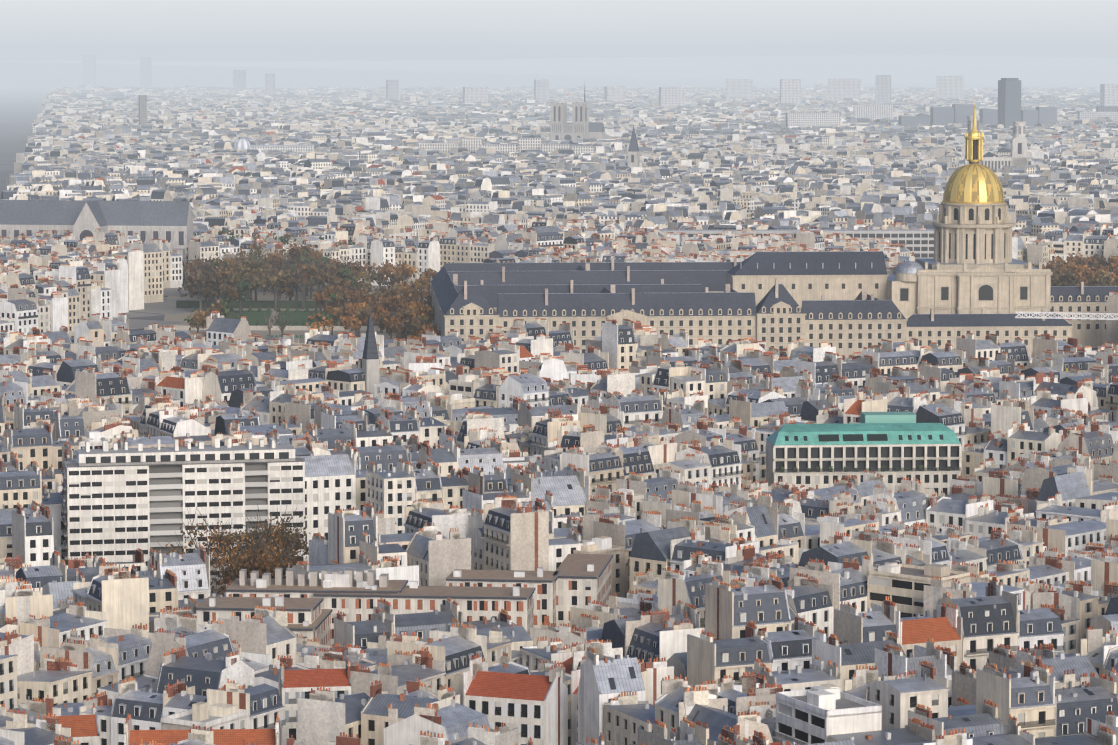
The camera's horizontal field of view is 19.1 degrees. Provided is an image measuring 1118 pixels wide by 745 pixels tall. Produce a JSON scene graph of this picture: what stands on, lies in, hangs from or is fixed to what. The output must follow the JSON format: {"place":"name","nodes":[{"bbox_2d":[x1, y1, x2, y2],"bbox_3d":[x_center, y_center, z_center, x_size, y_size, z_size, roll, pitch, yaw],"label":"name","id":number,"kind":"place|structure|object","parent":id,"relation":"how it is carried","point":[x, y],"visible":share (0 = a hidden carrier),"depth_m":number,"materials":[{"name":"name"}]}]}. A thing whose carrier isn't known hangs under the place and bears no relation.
{"place":"outdoors","nodes":[
{"label":"outdoors","id":0,"kind":"place"},
{"bbox_2d":[0,55,1117,87],"bbox_3d":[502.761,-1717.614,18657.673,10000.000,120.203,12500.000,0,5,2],"label":"distant hills","id":1,"kind":"structure","parent":0,"point":[693,71],"depth_m":16242.02,"materials":[{"name":"soil"}]},
{"bbox_2d":[0,81,1117,349],"bbox_3d":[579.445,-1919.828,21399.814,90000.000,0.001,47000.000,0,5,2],"label":"ground","id":2,"kind":"structure","parent":0,"point":[20,109],"depth_m":8619.95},
{"bbox_2d":[61,438,304,588],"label":"apartment block","id":3,"kind":"structure","parent":2,"relation":"on","point":[123,504],"depth_m":801.57,"materials":[{"name":"concrete"}]},
{"bbox_2d":[157,504,309,596],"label":"trees","id":4,"kind":"object","parent":2,"relation":"on","point":[263,554],"visible":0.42,"depth_m":765.95,"materials":[{"name":"plant"}]},
{"bbox_2d":[163,291,427,343],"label":"invalides gardens","id":5,"kind":"object","parent":2,"relation":"on","point":[297,327],"visible":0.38,"depth_m":1650.80,"materials":[{"name":"green plant"}]},
{"bbox_2d":[196,554,612,645],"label":"long low building","id":6,"kind":"structure","parent":2,"relation":"on","point":[313,604],"depth_m":664.05,"materials":[{"name":"concrete"}]},
{"bbox_2d":[0,365,1117,744],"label":"city","id":7,"kind":"object","parent":2,"relation":"on","point":[974,605],"visible":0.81,"depth_m":675.64,"materials":[{"name":"stone"}]},
{"bbox_2d":[0,216,1117,408],"bbox_3d":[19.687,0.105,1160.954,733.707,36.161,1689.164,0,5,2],"label":"city buildings","id":8,"kind":"structure","parent":2,"relation":"on","point":[68,301],"depth_m":1188.74,"materials":[{"name":"stone"}]},
{"bbox_2d":[0,55,1117,396],"bbox_3d":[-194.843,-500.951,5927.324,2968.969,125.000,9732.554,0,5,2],"label":"buildings","id":9,"kind":"structure","parent":2,"relation":"on","point":[168,221],"depth_m":3556.71,"materials":[{"name":"stone"}]},
{"bbox_2d":[1,84,1117,241],"bbox_3d":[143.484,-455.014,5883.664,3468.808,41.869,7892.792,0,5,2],"label":"city","id":10,"kind":"object","parent":2,"relation":"on","point":[710,158],"visible":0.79,"depth_m":3204.34,"materials":[{"name":"stone"}]},
{"bbox_2d":[551,88,610,139],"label":"cathedral","id":11,"kind":"structure","parent":2,"relation":"on","point":[581,126],"depth_m":4032.69,"materials":[{"name":"stone"}]},
{"bbox_2d":[125,279,1115,596],"bbox_3d":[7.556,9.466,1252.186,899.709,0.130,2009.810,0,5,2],"label":"pavements","id":12,"kind":"structure","parent":2,"relation":"on","point":[167,305],"depth_m":1682.65,"materials":[{"name":"concrete"}]},
{"bbox_2d":[163,202,1117,340],"bbox_3d":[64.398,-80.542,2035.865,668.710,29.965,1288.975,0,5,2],"label":"trees","id":13,"kind":"object","parent":2,"relation":"on","point":[227,279],"visible":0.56,"depth_m":1672.96,"materials":[{"name":"plant"}]},
{"bbox_2d":[430,251,1117,357],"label":"palace complex","id":14,"kind":"structure","parent":2,"relation":"on","point":[840,302],"depth_m":1407.53,"materials":[{"name":"grey stone"}]},
{"bbox_2d":[766,412,961,495],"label":"green-roofed building","id":15,"kind":"structure","parent":2,"relation":"on","point":[893,448],"depth_m":885.62,"materials":[{"name":"metal"}]},
{"bbox_2d":[964,115,1027,172],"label":"church","id":16,"kind":"structure","parent":2,"relation":"on","point":[1018,157],"depth_m":2988.18,"materials":[{"name":"stone"}]},
{"bbox_2d":[1015,300,1117,371],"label":"tower crane","id":17,"kind":"object","parent":2,"relation":"on","point":[1068,317],"visible":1,"depth_m":1016.60,"materials":[{"name":"metal"}]},
{"bbox_2d":[0,0,1117,61],"label":"sky","id":18,"kind":"structure","parent":0,"point":[30,30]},
{"bbox_2d":[887,202,1052,318],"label":"domed church","id":19,"kind":"structure","parent":0,"point":[972,266],"depth_m":1446.24,"materials":[{"name":"beige stone"}]},
{"bbox_2d":[942,106,1004,203],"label":"golden dome","id":20,"kind":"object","parent":19,"relation":"attached to","point":[973,181],"visible":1,"depth_m":1459.54,"materials":[{"name":"gold metal"}]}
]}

